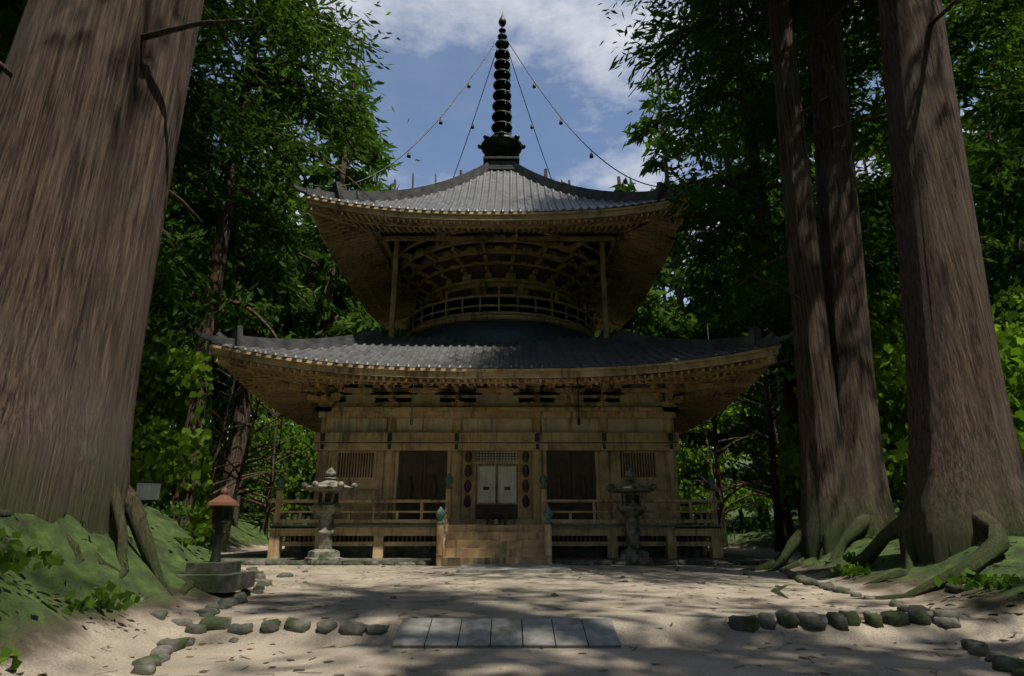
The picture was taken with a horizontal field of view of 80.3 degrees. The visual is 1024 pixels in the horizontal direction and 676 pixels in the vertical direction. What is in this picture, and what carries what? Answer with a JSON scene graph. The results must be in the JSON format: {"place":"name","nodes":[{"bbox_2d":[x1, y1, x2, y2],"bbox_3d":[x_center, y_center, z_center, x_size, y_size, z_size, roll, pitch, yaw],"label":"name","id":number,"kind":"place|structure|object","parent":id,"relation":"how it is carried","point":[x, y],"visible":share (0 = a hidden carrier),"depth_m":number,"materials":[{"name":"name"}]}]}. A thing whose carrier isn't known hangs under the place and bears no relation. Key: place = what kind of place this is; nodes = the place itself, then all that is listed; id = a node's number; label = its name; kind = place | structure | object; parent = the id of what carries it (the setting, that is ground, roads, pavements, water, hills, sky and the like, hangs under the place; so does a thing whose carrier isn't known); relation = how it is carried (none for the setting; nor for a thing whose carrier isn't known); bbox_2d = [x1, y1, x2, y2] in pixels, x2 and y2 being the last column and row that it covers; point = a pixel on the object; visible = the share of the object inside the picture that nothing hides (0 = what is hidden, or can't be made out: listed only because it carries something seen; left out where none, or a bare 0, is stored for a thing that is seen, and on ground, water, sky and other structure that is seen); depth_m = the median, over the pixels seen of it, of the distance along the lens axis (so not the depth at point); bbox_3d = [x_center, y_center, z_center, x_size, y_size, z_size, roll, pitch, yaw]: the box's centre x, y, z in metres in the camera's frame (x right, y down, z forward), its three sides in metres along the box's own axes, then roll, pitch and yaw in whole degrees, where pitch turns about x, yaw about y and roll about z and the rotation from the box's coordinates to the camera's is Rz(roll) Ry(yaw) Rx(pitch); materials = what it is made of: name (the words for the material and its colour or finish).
{"place":"outdoors","nodes":[
{"label":"outdoors","id":0,"kind":"place"},
{"bbox_2d":[0,448,1023,675],"bbox_3d":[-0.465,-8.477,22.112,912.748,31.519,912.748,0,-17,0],"label":"ground","id":1,"kind":"structure","parent":0,"point":[38,633],"depth_m":6.28,"materials":[{"name":"beige sand"}]},
{"bbox_2d":[0,647,21,670],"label":"fern","id":2,"kind":"object","parent":1,"relation":"on","point":[5,655],"visible":1,"depth_m":3.92,"materials":[{"name":"green plant"}]},
{"bbox_2d":[0,544,23,563],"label":"shrub","id":3,"kind":"object","parent":1,"relation":"on","point":[4,557],"visible":1,"depth_m":4.75,"materials":[{"name":"green plant"}]},
{"bbox_2d":[0,527,64,573],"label":"shrub","id":4,"kind":"object","parent":1,"relation":"on","point":[21,559],"visible":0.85,"depth_m":5.12,"materials":[{"name":"green plant"}]},
{"bbox_2d":[49,580,148,614],"bbox_3d":[-4.031,2.500,5.638,1.073,0.517,1.070,-14,-22,37],"label":"shrub","id":5,"kind":"object","parent":1,"relation":"on","point":[89,603],"visible":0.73,"depth_m":5.65,"materials":[{"name":"green plant"}]},
{"bbox_2d":[0,0,253,574],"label":"cedar tree","id":6,"kind":"object","parent":1,"relation":"on","point":[70,74],"visible":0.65,"depth_m":7.12,"materials":[{"name":"brown plant"}]},
{"bbox_2d":[56,0,203,617],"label":"cedar tree","id":7,"kind":"object","parent":1,"relation":"on","point":[104,498],"visible":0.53,"depth_m":7.64,"materials":[{"name":"brown plant"}]},
{"bbox_2d":[135,369,149,410],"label":"maple tree","id":8,"kind":"object","parent":1,"relation":"on","point":[137,408],"visible":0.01,"depth_m":18.21,"materials":[{"name":"green plant"}]},
{"bbox_2d":[0,0,293,197],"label":"cedar tree","id":9,"kind":"object","parent":1,"relation":"on","point":[11,12],"visible":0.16,"depth_m":18.89,"materials":[{"name":"green plant"}]},
{"bbox_2d":[136,481,162,505],"bbox_3d":[-9.051,4.148,15.004,0.580,1.160,0.080,5,-18,-17],"label":"info sign","id":10,"kind":"object","parent":1,"relation":"on","point":[146,491],"visible":0.74,"depth_m":15.08,"materials":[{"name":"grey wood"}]},
{"bbox_2d":[130,314,213,504],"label":"maple tree","id":11,"kind":"object","parent":1,"relation":"on","point":[157,447],"visible":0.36,"depth_m":18.25,"materials":[{"name":"green plant"}]},
{"bbox_2d":[153,501,204,518],"bbox_3d":[-6.784,3.510,12.090,1.330,0.545,1.195,0,-17,0],"label":"shrub","id":12,"kind":"object","parent":1,"relation":"on","point":[183,511],"visible":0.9,"depth_m":12.05,"materials":[{"name":"green plant"}]},
{"bbox_2d":[141,43,222,430],"bbox_3d":[-21.632,-9.044,34.224,12.661,40.338,11.982,-15,-23,40],"label":"cedar tree","id":13,"kind":"object","parent":1,"relation":"on","point":[196,262],"visible":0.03,"depth_m":33.87,"materials":[{"name":"green plant"}]},
{"bbox_2d":[158,69,208,296],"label":"cedar tree","id":14,"kind":"object","parent":1,"relation":"on","point":[166,237],"depth_m":27.61,"materials":[{"name":"green plant"}]},
{"bbox_2d":[149,89,230,344],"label":"cedar tree","id":15,"kind":"object","parent":1,"relation":"on","point":[174,254],"visible":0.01,"depth_m":42.75,"materials":[{"name":"green plant"}]},
{"bbox_2d":[172,536,209,547],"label":"shrub","id":16,"kind":"object","parent":1,"relation":"on","point":[195,541],"visible":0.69,"depth_m":9.91,"materials":[{"name":"green plant"}]},
{"bbox_2d":[178,521,211,537],"bbox_3d":[-6.497,3.953,12.183,1.079,0.547,0.949,0,-17,0],"label":"shrub","id":17,"kind":"object","parent":1,"relation":"on","point":[197,532],"visible":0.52,"depth_m":12.19,"materials":[{"name":"green plant"}]},
{"bbox_2d":[141,369,261,480],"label":"maple tree","id":18,"kind":"object","parent":1,"relation":"on","point":[223,449],"depth_m":34.74,"materials":[{"name":"green plant"}]},
{"bbox_2d":[138,323,284,504],"bbox_3d":[-14.943,4.027,27.991,7.956,8.956,8.210,0,-17,0],"label":"cedar tree","id":19,"kind":"object","parent":1,"relation":"on","point":[177,416],"visible":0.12,"depth_m":28.28,"materials":[{"name":"brown plant"}]},
{"bbox_2d":[5,0,419,529],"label":"cedar tree","id":20,"kind":"object","parent":1,"relation":"on","point":[308,35],"visible":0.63,"depth_m":22.36,"materials":[{"name":"green plant"}]},
{"bbox_2d":[175,487,255,592],"bbox_3d":[-4.131,2.798,8.540,0.845,1.373,0.845,0,-17,0],"label":"iron lantern","id":21,"kind":"object","parent":1,"relation":"on","point":[214,574],"visible":1,"depth_m":8.32,"materials":[{"name":"grey stone"}]},
{"bbox_2d":[141,350,293,551],"bbox_3d":[-12.827,4.662,23.920,8.011,8.110,7.448,-6,-18,20],"label":"cedar tree","id":22,"kind":"object","parent":1,"relation":"on","point":[203,499],"visible":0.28,"depth_m":24.06,"materials":[{"name":"brown plant"}]},
{"bbox_2d":[147,66,291,500],"bbox_3d":[-19.819,-3.943,40.395,10.463,34.489,12.321,0,-17,0],"label":"cedar tree","id":23,"kind":"object","parent":1,"relation":"on","point":[225,286],"visible":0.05,"depth_m":38.77,"materials":[{"name":"green plant"}]},
{"bbox_2d":[213,228,252,498],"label":"cedar tree","id":24,"kind":"object","parent":1,"relation":"on","point":[219,458],"depth_m":65.02,"materials":[{"name":"green plant"}]},
{"bbox_2d":[146,0,331,526],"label":"cedar tree","id":25,"kind":"object","parent":1,"relation":"on","point":[285,193],"visible":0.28,"depth_m":31.42,"materials":[{"name":"green plant"}]},
{"bbox_2d":[168,395,317,534],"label":"maple tree","id":26,"kind":"object","parent":1,"relation":"on","point":[269,481],"visible":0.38,"depth_m":33.40,"materials":[{"name":"green plant"}]},
{"bbox_2d":[192,103,303,507],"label":"cedar tree","id":27,"kind":"object","parent":1,"relation":"on","point":[264,333],"visible":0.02,"depth_m":42.79,"materials":[{"name":"green plant"}]},
{"bbox_2d":[248,501,266,510],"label":"bush","id":28,"kind":"object","parent":1,"relation":"on","point":[254,506],"visible":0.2,"depth_m":59.53,"materials":[{"name":"green plant"}]},
{"bbox_2d":[210,192,311,510],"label":"cedar tree","id":29,"kind":"object","parent":1,"relation":"on","point":[241,504],"depth_m":56.63,"materials":[{"name":"green plant"}]},
{"bbox_2d":[211,374,317,508],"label":"maple tree","id":30,"kind":"object","parent":1,"relation":"on","point":[285,428],"visible":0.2,"depth_m":36.57,"materials":[{"name":"green plant"}]},
{"bbox_2d":[275,413,316,497],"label":"maple tree","id":31,"kind":"object","parent":1,"relation":"on","point":[301,463],"visible":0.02,"depth_m":35.65,"materials":[{"name":"green plant"}]},
{"bbox_2d":[270,181,329,414],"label":"cedar tree","id":32,"kind":"object","parent":1,"relation":"on","point":[300,213],"visible":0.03,"depth_m":65.12,"materials":[{"name":"green plant"}]},
{"bbox_2d":[272,183,357,510],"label":"cedar tree","id":33,"kind":"object","parent":1,"relation":"on","point":[309,331],"visible":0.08,"depth_m":51.30,"materials":[{"name":"green plant"}]},
{"bbox_2d":[301,292,356,458],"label":"cedar tree","id":34,"kind":"object","parent":1,"relation":"on","point":[349,304],"depth_m":63.19,"materials":[{"name":"green plant"}]},
{"bbox_2d":[301,467,357,563],"bbox_3d":[-5.010,4.771,16.458,1.494,2.520,1.451,0,-17,0],"label":"stone lantern","id":35,"kind":"object","parent":1,"relation":"on","point":[327,508],"visible":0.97,"depth_m":16.21,"materials":[{"name":"grey stone"}]},
{"bbox_2d":[266,52,397,515],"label":"cedar tree","id":36,"kind":"object","parent":1,"relation":"on","point":[325,172],"visible":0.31,"depth_m":44.29,"materials":[{"name":"green plant"}]},
{"bbox_2d":[288,89,393,331],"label":"cedar tree","id":37,"kind":"object","parent":1,"relation":"on","point":[315,281],"visible":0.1,"depth_m":51.02,"materials":[{"name":"green plant"}]},
{"bbox_2d":[314,179,400,337],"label":"cedar tree","id":38,"kind":"object","parent":1,"relation":"on","point":[353,326],"visible":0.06,"depth_m":39.96,"materials":[{"name":"green plant"}]},
{"bbox_2d":[339,133,402,334],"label":"cedar tree","id":39,"kind":"object","parent":1,"relation":"on","point":[380,166],"visible":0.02,"depth_m":64.64,"materials":[{"name":"green plant"}]},
{"bbox_2d":[395,173,413,336],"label":"cedar tree","id":40,"kind":"object","parent":1,"relation":"on","point":[401,332],"depth_m":57.88,"materials":[{"name":"green plant"}]},
{"bbox_2d":[193,11,792,565],"bbox_3d":[-0.486,-4.109,27.037,16.963,26.400,16.963,0,-17,0],"label":"pagoda","id":41,"kind":"object","parent":1,"relation":"on","point":[499,403],"visible":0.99,"depth_m":19.11,"materials":[{"name":"brown wood"}]},
{"bbox_2d":[392,564,620,647],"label":"paving slabs","id":42,"kind":"structure","parent":1,"relation":"on","point":[506,632],"depth_m":6.04,"materials":[{"name":"grey stone"}]},
{"bbox_2d":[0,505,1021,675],"bbox_3d":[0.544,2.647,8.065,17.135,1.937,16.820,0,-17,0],"label":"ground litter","id":43,"kind":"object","parent":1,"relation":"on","point":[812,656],"visible":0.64,"depth_m":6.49,"materials":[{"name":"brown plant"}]},
{"bbox_2d":[144,504,935,673],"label":"pebbles","id":44,"kind":"object","parent":1,"relation":"on","point":[234,639],"visible":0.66,"depth_m":10.60,"materials":[{"name":"grey stone"}]},
{"bbox_2d":[106,559,1023,675],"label":"border stones","id":45,"kind":"object","parent":1,"relation":"on","point":[165,648],"visible":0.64,"depth_m":6.26,"materials":[{"name":"grey stone"}]},
{"bbox_2d":[544,168,637,337],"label":"cedar tree","id":46,"kind":"object","parent":1,"relation":"on","point":[545,175],"visible":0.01,"depth_m":42.92,"materials":[{"name":"green plant"}]},
{"bbox_2d":[605,468,656,564],"bbox_3d":[3.240,4.776,16.382,1.330,2.466,1.487,0,-17,0],"label":"stone lantern","id":47,"kind":"object","parent":1,"relation":"on","point":[631,509],"visible":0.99,"depth_m":16.15,"materials":[{"name":"grey stone"}]},
{"bbox_2d":[594,176,707,448],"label":"cedar tree","id":48,"kind":"object","parent":1,"relation":"on","point":[652,301],"visible":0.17,"depth_m":40.34,"materials":[{"name":"green plant"}]},
{"bbox_2d":[639,254,696,524],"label":"cedar tree","id":49,"kind":"object","parent":1,"relation":"on","point":[663,297],"visible":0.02,"depth_m":56.80,"materials":[{"name":"green plant"}]},
{"bbox_2d":[621,55,759,524],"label":"cedar tree","id":50,"kind":"object","parent":1,"relation":"on","point":[652,163],"visible":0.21,"depth_m":50.63,"materials":[{"name":"green plant"}]},
{"bbox_2d":[678,180,711,518],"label":"cedar tree","id":51,"kind":"object","parent":1,"relation":"on","point":[691,297],"visible":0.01,"depth_m":68.18,"materials":[{"name":"green plant"}]},
{"bbox_2d":[676,440,740,517],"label":"maple tree","id":52,"kind":"object","parent":1,"relation":"on","point":[702,469],"visible":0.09,"depth_m":35.20,"materials":[{"name":"green plant"}]},
{"bbox_2d":[655,34,784,527],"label":"cedar tree","id":53,"kind":"object","parent":1,"relation":"on","point":[702,334],"visible":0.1,"depth_m":41.42,"materials":[{"name":"green plant"}]},
{"bbox_2d":[697,505,760,539],"bbox_3d":[12.272,9.929,32.567,6.102,2.072,3.386,-12,-21,33],"label":"bush","id":54,"kind":"object","parent":1,"relation":"on","point":[738,527],"visible":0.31,"depth_m":32.48,"materials":[{"name":"green plant"}]},
{"bbox_2d":[684,387,777,528],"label":"maple tree","id":55,"kind":"object","parent":1,"relation":"on","point":[744,445],"visible":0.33,"depth_m":38.15,"materials":[{"name":"green plant"}]},
{"bbox_2d":[679,323,789,547],"bbox_3d":[11.857,4.518,29.814,8.370,11.885,11.046,6,-18,-18],"label":"maple tree","id":56,"kind":"object","parent":1,"relation":"on","point":[719,490],"visible":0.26,"depth_m":29.52,"materials":[{"name":"brown plant"}]},
{"bbox_2d":[676,371,793,516],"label":"maple tree","id":57,"kind":"object","parent":1,"relation":"on","point":[741,500],"visible":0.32,"depth_m":33.88,"materials":[{"name":"green plant"}]},
{"bbox_2d":[684,71,793,524],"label":"cedar tree","id":58,"kind":"object","parent":1,"relation":"on","point":[769,375],"depth_m":44.92,"materials":[{"name":"green plant"}]},
{"bbox_2d":[725,508,773,524],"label":"bush","id":59,"kind":"object","parent":1,"relation":"on","point":[746,521],"visible":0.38,"depth_m":44.72,"materials":[{"name":"green plant"}]},
{"bbox_2d":[709,356,796,536],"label":"maple tree","id":60,"kind":"object","parent":1,"relation":"on","point":[790,530],"visible":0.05,"depth_m":27.37,"materials":[{"name":"brown plant"}]},
{"bbox_2d":[733,495,798,530],"bbox_3d":[14.401,9.322,33.275,5.727,2.850,5.592,-12,-21,34],"label":"bush","id":61,"kind":"object","parent":1,"relation":"on","point":[768,527],"visible":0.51,"depth_m":33.19,"materials":[{"name":"green plant"}]},
{"bbox_2d":[754,138,779,383],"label":"cedar tree","id":62,"kind":"object","parent":1,"relation":"on","point":[775,365],"visible":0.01,"depth_m":46.73,"materials":[{"name":"green plant"}]},
{"bbox_2d":[656,0,886,571],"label":"cedar tree","id":63,"kind":"object","parent":1,"relation":"on","point":[827,513],"visible":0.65,"depth_m":14.54,"materials":[{"name":"brown plant"}]},
{"bbox_2d":[670,305,898,551],"bbox_3d":[12.239,3.158,23.989,9.268,10.912,10.206,9,-19,-26],"label":"maple tree","id":64,"kind":"object","parent":1,"relation":"on","point":[779,501],"visible":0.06,"depth_m":24.78,"materials":[{"name":"green plant"}]},
{"bbox_2d":[608,0,980,577],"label":"cedar tree","id":65,"kind":"object","parent":1,"relation":"on","point":[841,256],"visible":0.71,"depth_m":15.48,"materials":[{"name":"brown plant"}]},
{"bbox_2d":[706,46,902,343],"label":"cedar tree","id":66,"kind":"object","parent":1,"relation":"on","point":[726,284],"visible":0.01,"depth_m":40.96,"materials":[{"name":"green plant"}]},
{"bbox_2d":[598,0,1023,522],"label":"cedar tree","id":67,"kind":"object","parent":1,"relation":"on","point":[767,237],"visible":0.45,"depth_m":23.63,"materials":[{"name":"green plant"}]},
{"bbox_2d":[742,17,902,399],"bbox_3d":[19.483,-6.455,36.591,10.827,39.097,11.767,15,-23,-40],"label":"cedar tree","id":68,"kind":"object","parent":1,"relation":"on","point":[760,389],"visible":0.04,"depth_m":36.72,"materials":[{"name":"green plant"}]},
{"bbox_2d":[783,328,907,502],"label":"maple tree","id":69,"kind":"object","parent":1,"relation":"on","point":[900,492],"visible":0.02,"depth_m":20.61,"materials":[{"name":"green plant"}]},
{"bbox_2d":[677,0,1023,314],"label":"cedar tree","id":70,"kind":"object","parent":1,"relation":"on","point":[973,22],"visible":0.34,"depth_m":19.48,"materials":[{"name":"green plant"}]},
{"bbox_2d":[830,562,870,576],"bbox_3d":[5.725,3.970,10.155,0.710,0.450,0.607,0,-17,0],"label":"shrub","id":71,"kind":"object","parent":1,"relation":"on","point":[851,569],"visible":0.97,"depth_m":10.10,"materials":[{"name":"green plant"}]},
{"bbox_2d":[843,551,883,562],"bbox_3d":[6.218,4.021,10.816,0.651,0.423,0.623,0,-17,0],"label":"shrub","id":72,"kind":"object","parent":1,"relation":"on","point":[849,558],"visible":0.38,"depth_m":10.82,"materials":[{"name":"green plant"}]},
{"bbox_2d":[721,233,1018,497],"bbox_3d":[11.952,1.904,20.360,8.286,10.139,11.332,0,-17,0],"label":"maple tree","id":73,"kind":"object","parent":1,"relation":"on","point":[785,468],"visible":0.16,"depth_m":20.15,"materials":[{"name":"green plant"}]},
{"bbox_2d":[730,0,1023,599],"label":"cedar tree","id":74,"kind":"object","parent":1,"relation":"on","point":[964,489],"visible":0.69,"depth_m":10.16,"materials":[{"name":"brown plant"}]},
{"bbox_2d":[857,128,899,298],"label":"cedar tree","id":75,"kind":"object","parent":1,"relation":"on","point":[865,165],"depth_m":62.88,"materials":[{"name":"green plant"}]},
{"bbox_2d":[877,401,903,511],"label":"maple tree","id":76,"kind":"object","parent":1,"relation":"on","point":[900,507],"depth_m":26.28,"materials":[{"name":"green plant"}]},
{"bbox_2d":[779,309,1023,494],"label":"maple tree","id":77,"kind":"object","parent":1,"relation":"on","point":[896,460],"visible":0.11,"depth_m":15.81,"materials":[{"name":"green plant"}]},
{"bbox_2d":[853,44,1023,347],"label":"cedar tree","id":78,"kind":"object","parent":1,"relation":"on","point":[999,246],"visible":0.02,"depth_m":33.52,"materials":[{"name":"green plant"}]},
{"bbox_2d":[883,99,1023,325],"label":"cedar tree","id":79,"kind":"object","parent":1,"relation":"on","point":[993,254],"visible":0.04,"depth_m":40.17,"materials":[{"name":"green plant"}]},
{"bbox_2d":[934,558,1021,591],"bbox_3d":[5.659,2.938,7.288,1.144,0.582,0.966,0,-17,0],"label":"shrub","id":80,"kind":"object","parent":1,"relation":"on","point":[989,580],"visible":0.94,"depth_m":7.20,"materials":[{"name":"green plant"}]},
{"bbox_2d":[953,45,1023,308],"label":"cedar tree","id":81,"kind":"object","parent":1,"relation":"on","point":[1020,244],"visible":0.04,"depth_m":48.06,"materials":[{"name":"green plant"}]},
{"bbox_2d":[956,3,1023,312],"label":"cedar tree","id":82,"kind":"object","parent":1,"relation":"on","point":[997,203],"visible":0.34,"depth_m":27.90,"materials":[{"name":"green plant"}]},
{"bbox_2d":[963,11,1023,344],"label":"cedar tree","id":83,"kind":"object","parent":1,"relation":"on","point":[1015,266],"visible":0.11,"depth_m":35.44,"materials":[{"name":"green plant"}]},
{"bbox_2d":[976,126,1022,320],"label":"cedar tree","id":84,"kind":"object","parent":1,"relation":"on","point":[986,137],"visible":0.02,"depth_m":51.08,"materials":[{"name":"green plant"}]},
{"bbox_2d":[991,260,1023,346],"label":"maple tree","id":85,"kind":"object","parent":1,"relation":"on","point":[1014,299],"visible":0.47,"depth_m":19.30,"materials":[{"name":"green plant"}]},
{"bbox_2d":[175,0,1016,447],"label":"sky","id":86,"kind":"structure","parent":0,"point":[441,44],"materials":[{"name":"blue"}]}
]}

